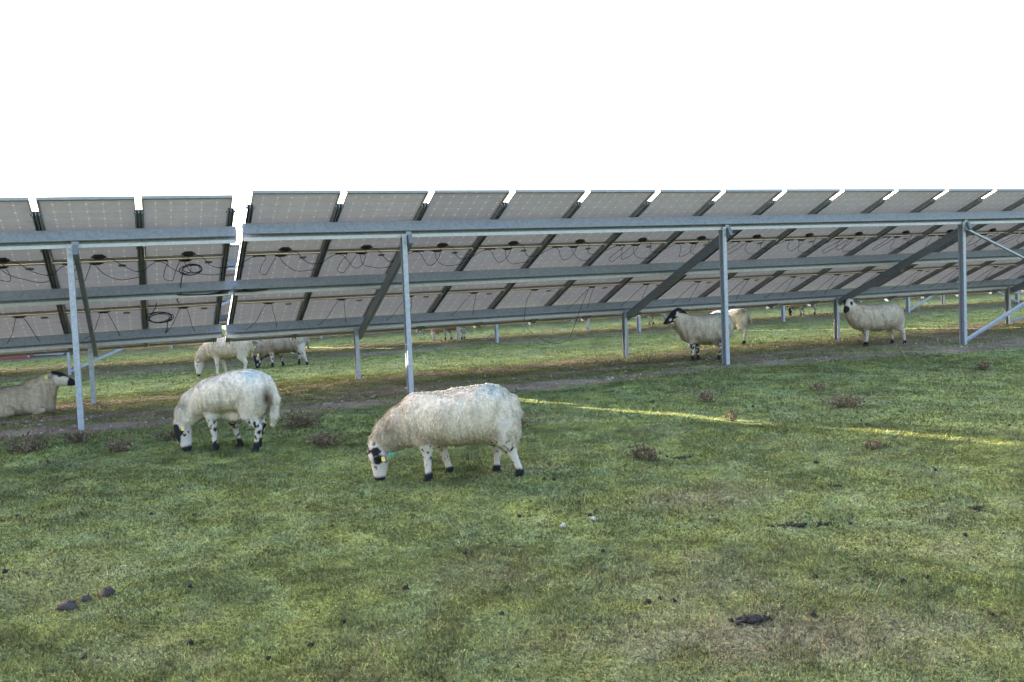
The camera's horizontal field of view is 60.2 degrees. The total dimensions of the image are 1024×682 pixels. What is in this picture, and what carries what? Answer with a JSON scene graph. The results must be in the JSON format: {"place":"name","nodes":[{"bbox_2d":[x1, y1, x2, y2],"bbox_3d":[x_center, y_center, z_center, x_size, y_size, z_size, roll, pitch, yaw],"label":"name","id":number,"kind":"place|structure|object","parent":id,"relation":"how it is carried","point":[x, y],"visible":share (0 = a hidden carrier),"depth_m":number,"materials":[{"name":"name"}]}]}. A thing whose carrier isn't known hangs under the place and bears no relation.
{"place":"outdoors","nodes":[
{"label":"outdoors","id":0,"kind":"place"},
{"bbox_2d":[34,352,71,355],"bbox_3d":[-14.821,0.184,28.327,1.550,0.565,0.860,-3,3,-9],"label":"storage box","id":1,"kind":"object","parent":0,"point":[53,354],"visible":0.17,"depth_m":27.99,"materials":[{"name":"paint"}]},
{"bbox_2d":[0,290,1023,681],"bbox_3d":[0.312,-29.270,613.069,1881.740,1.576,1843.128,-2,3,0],"label":"ground","id":2,"kind":"structure","parent":0,"point":[520,364],"depth_m":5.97,"materials":[{"name":"green plant"}]},
{"bbox_2d":[0,355,34,359],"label":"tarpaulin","id":3,"kind":"object","parent":2,"relation":"on","point":[15,357],"visible":0.25,"depth_m":26.94,"materials":[{"name":"red"}]},
{"bbox_2d":[0,426,61,453],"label":"dry weed","id":4,"kind":"object","parent":2,"relation":"on","point":[31,444],"visible":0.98,"depth_m":8.55,"materials":[{"name":"brown plant"}]},
{"bbox_2d":[0,371,74,417],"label":"sheep","id":5,"kind":"object","parent":2,"relation":"on","point":[37,395],"visible":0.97,"depth_m":11.21},
{"bbox_2d":[55,599,77,611],"bbox_3d":[-2.242,1.342,4.449,0.109,0.074,0.076,-2,3,0],"label":"stone","id":6,"kind":"object","parent":2,"relation":"on","point":[66,605],"visible":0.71,"depth_m":4.43,"materials":[{"name":"grey stone"}]},
{"bbox_2d":[60,428,93,442],"bbox_3d":[-4.420,0.969,8.993,0.313,0.164,0.380,-3,3,-22],"label":"dry weed","id":7,"kind":"object","parent":2,"relation":"on","point":[79,434],"visible":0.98,"depth_m":8.96,"materials":[{"name":"brown plant"}]},
{"bbox_2d":[79,594,90,601],"bbox_3d":[-2.195,1.330,4.546,0.058,0.059,0.046,-1,3,25],"label":"stone","id":8,"kind":"object","parent":2,"relation":"on","point":[86,598],"visible":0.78,"depth_m":4.53,"materials":[{"name":"grey stone"}]},
{"bbox_2d":[98,586,115,596],"bbox_3d":[-2.112,1.316,4.597,0.082,0.083,0.062,-1,3,17],"label":"stone","id":9,"kind":"object","parent":2,"relation":"on","point":[106,591],"visible":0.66,"depth_m":4.58,"materials":[{"name":"grey stone"}]},
{"bbox_2d":[97,433,134,451],"bbox_3d":[-3.756,0.997,8.461,0.315,0.210,0.409,-2,3,0],"label":"dry weed","id":10,"kind":"object","parent":2,"relation":"on","point":[123,447],"visible":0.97,"depth_m":8.42,"materials":[{"name":"brown plant"}]},
{"bbox_2d":[0,195,267,429],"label":"solar table","id":11,"kind":"object","parent":2,"relation":"on","point":[78,275],"visible":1,"depth_m":10.68,"materials":[{"name":"metal"}]},
{"bbox_2d":[145,425,194,440],"bbox_3d":[-3.451,0.943,8.938,0.500,0.168,0.465,-4,3,-26],"label":"dry weed","id":12,"kind":"object","parent":2,"relation":"on","point":[172,436],"visible":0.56,"depth_m":8.86,"materials":[{"name":"brown plant"}]},
{"bbox_2d":[186,638,193,645],"bbox_3d":[-1.448,1.356,3.969,0.031,0.038,0.038,-2,3,1],"label":"dung lump","id":13,"kind":"object","parent":2,"relation":"on","point":[189,641],"visible":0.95,"depth_m":3.96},
{"bbox_2d":[194,337,253,375],"bbox_3d":[-5.213,0.266,16.019,1.070,0.732,0.466,-3,3,-4],"label":"sheep","id":14,"kind":"object","parent":2,"relation":"on","point":[219,350],"visible":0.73,"depth_m":15.88},
{"bbox_2d":[173,369,280,451],"bbox_3d":[-2.669,0.656,8.373,1.082,0.780,0.518,-2,3,10],"label":"sheep","id":15,"kind":"object","parent":2,"relation":"on","point":[250,397],"visible":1,"depth_m":8.20},
{"bbox_2d":[253,337,309,367],"bbox_3d":[-4.675,0.154,17.916,1.178,0.788,0.560,-2,3,-2],"label":"sheep","id":16,"kind":"object","parent":2,"relation":"on","point":[265,348],"visible":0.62,"depth_m":17.77},
{"bbox_2d":[67,244,498,374],"bbox_3d":[-10.002,-0.526,20.017,23.455,3.100,4.408,-4,3,-23],"label":"solar table","id":17,"kind":"object","parent":2,"relation":"on","point":[231,270],"depth_m":19.89,"materials":[{"name":"metal"}]},
{"bbox_2d":[277,406,339,430],"bbox_3d":[-2.201,0.835,9.379,0.738,0.231,0.604,-4,3,-27],"label":"dry weed","id":18,"kind":"object","parent":2,"relation":"on","point":[297,421],"visible":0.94,"depth_m":9.37,"materials":[{"name":"brown plant"}]},
{"bbox_2d":[301,429,356,446],"bbox_3d":[-1.732,0.932,8.417,0.553,0.173,0.418,-1,3,27],"label":"dry weed","id":19,"kind":"object","parent":2,"relation":"on","point":[319,440],"visible":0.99,"depth_m":8.38,"materials":[{"name":"brown plant"}]},
{"bbox_2d":[367,383,523,481],"bbox_3d":[-0.517,0.714,6.880,1.233,0.754,0.567,-2,3,0],"label":"sheep","id":20,"kind":"object","parent":2,"relation":"on","point":[426,424],"visible":0.99,"depth_m":6.71},
{"bbox_2d":[430,326,465,339],"bbox_3d":[-1.815,-0.402,25.602,1.102,0.764,0.555,-2,3,-2],"label":"sheep","id":21,"kind":"object","parent":2,"relation":"on","point":[434,332],"visible":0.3,"depth_m":25.51},
{"bbox_2d":[0,306,1023,440],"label":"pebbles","id":22,"kind":"object","parent":2,"relation":"on","point":[612,378],"visible":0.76,"depth_m":14.15,"materials":[{"name":"grey stone"}]},
{"bbox_2d":[521,416,540,426],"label":"dry weed","id":23,"kind":"object","parent":2,"relation":"on","point":[523,422],"visible":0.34,"depth_m":8.94,"materials":[{"name":"brown plant"}]},
{"bbox_2d":[168,295,940,348],"bbox_3d":[8.942,-2.619,38.792,48.828,3.600,4.398,-4,3,-23],"label":"solar table","id":24,"kind":"object","parent":2,"relation":"on","point":[571,320],"depth_m":34.30,"materials":[{"name":"metal"}]},
{"bbox_2d":[224,189,1023,394],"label":"solar table","id":25,"kind":"object","parent":2,"relation":"on","point":[358,264],"visible":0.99,"depth_m":13.56,"materials":[{"name":"metal"}]},
{"bbox_2d":[628,442,648,459],"bbox_3d":[1.039,0.917,7.245,0.165,0.168,0.151,-4,3,-26],"label":"dry weed","id":26,"kind":"object","parent":2,"relation":"on","point":[636,455],"visible":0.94,"depth_m":7.24,"materials":[{"name":"brown plant"}]},
{"bbox_2d":[635,313,665,324],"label":"sheep","id":27,"kind":"object","parent":2,"relation":"on","point":[649,316],"visible":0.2,"depth_m":28.18},
{"bbox_2d":[640,446,661,460],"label":"dry weed","id":28,"kind":"object","parent":2,"relation":"on","point":[651,454],"visible":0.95,"depth_m":7.17,"materials":[{"name":"brown plant"}]},
{"bbox_2d":[664,308,733,361],"bbox_3d":[2.977,-0.110,14.062,1.125,0.871,0.562,-2,3,-2],"label":"sheep","id":29,"kind":"object","parent":2,"relation":"on","point":[695,331],"visible":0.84,"depth_m":13.90},
{"bbox_2d":[698,390,724,402],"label":"dry weed","id":30,"kind":"object","parent":2,"relation":"on","point":[706,399],"visible":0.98,"depth_m":9.98,"materials":[{"name":"brown plant"}]},
{"bbox_2d":[710,308,751,343],"bbox_3d":[4.334,-0.297,17.949,1.090,0.729,0.470,-1,3,30],"label":"sheep","id":31,"kind":"object","parent":2,"relation":"on","point":[741,318],"visible":0.45,"depth_m":17.64},
{"bbox_2d":[723,409,739,420],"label":"dry weed","id":32,"kind":"object","parent":2,"relation":"on","point":[733,417],"visible":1,"depth_m":8.90,"materials":[{"name":"brown plant"}]},
{"bbox_2d":[728,614,769,624],"bbox_3d":[1.060,1.239,3.941,0.192,0.025,0.097,-3,3,-19],"label":"dung pile","id":33,"kind":"object","parent":2,"relation":"on","point":[753,618],"visible":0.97,"depth_m":3.92,"materials":[{"name":"grey"}]},
{"bbox_2d":[766,522,828,527],"bbox_3d":[1.726,1.112,5.348,0.383,0.025,0.114,-2,3,0],"label":"dung pile","id":34,"kind":"object","parent":2,"relation":"on","point":[801,524],"visible":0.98,"depth_m":5.34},
{"bbox_2d":[787,303,816,315],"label":"sheep","id":35,"kind":"object","parent":2,"relation":"on","point":[801,307],"visible":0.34,"depth_m":29.68},
{"bbox_2d":[586,291,1018,332],"bbox_3d":[11.252,-2.103,28.817,22.330,3.115,4.408,-4,3,-23],"label":"solar table","id":36,"kind":"object","parent":2,"relation":"on","point":[909,309],"visible":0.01,"depth_m":27.54,"materials":[{"name":"metal"}]},
{"bbox_2d":[809,610,816,616],"bbox_3d":[1.349,1.228,3.970,0.037,0.038,0.031,-5,4,-42],"label":"dung lump","id":37,"kind":"object","parent":2,"relation":"on","point":[812,612],"visible":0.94,"depth_m":3.96,"materials":[{"name":"grey"}]},
{"bbox_2d":[803,380,843,391],"bbox_3d":[3.681,0.538,10.460,0.316,0.165,0.421,-3,3,-15],"label":"dry weed","id":38,"kind":"object","parent":2,"relation":"on","point":[816,385],"visible":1,"depth_m":10.43,"materials":[{"name":"brown plant"}]},
{"bbox_2d":[815,392,883,409],"bbox_3d":[3.520,0.631,9.407,0.702,0.179,0.580,-3,3,-19],"label":"dry weed","id":39,"kind":"object","parent":2,"relation":"on","point":[849,401],"visible":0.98,"depth_m":9.33,"materials":[{"name":"brown plant"}]},
{"bbox_2d":[843,298,905,346],"bbox_3d":[6.426,-0.349,15.765,1.231,0.880,0.564,-3,3,-4],"label":"sheep","id":40,"kind":"object","parent":2,"relation":"on","point":[889,317],"visible":1,"depth_m":15.58},
{"bbox_2d":[865,437,886,450],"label":"dry weed","id":41,"kind":"object","parent":2,"relation":"on","point":[877,444],"visible":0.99,"depth_m":7.35,"materials":[{"name":"brown plant"}]},
{"bbox_2d":[967,505,981,510],"bbox_3d":[2.903,1.045,5.525,0.090,0.025,0.087,-2,3,0],"label":"dung pile","id":42,"kind":"object","parent":2,"relation":"on","point":[975,508],"visible":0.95,"depth_m":5.52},
{"bbox_2d":[972,358,995,369],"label":"dry weed","id":43,"kind":"object","parent":2,"relation":"on","point":[985,366],"visible":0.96,"depth_m":11.81,"materials":[{"name":"brown plant"}]},
{"bbox_2d":[0,0,1023,244],"label":"sky","id":44,"kind":"structure","parent":0,"point":[137,98],"materials":[{"name":"white"}]},
{"bbox_2d":[6,364,1023,681],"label":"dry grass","id":45,"kind":"structure","parent":0,"point":[716,580],"depth_m":4.05,"materials":[{"name":"plant"}]}
]}

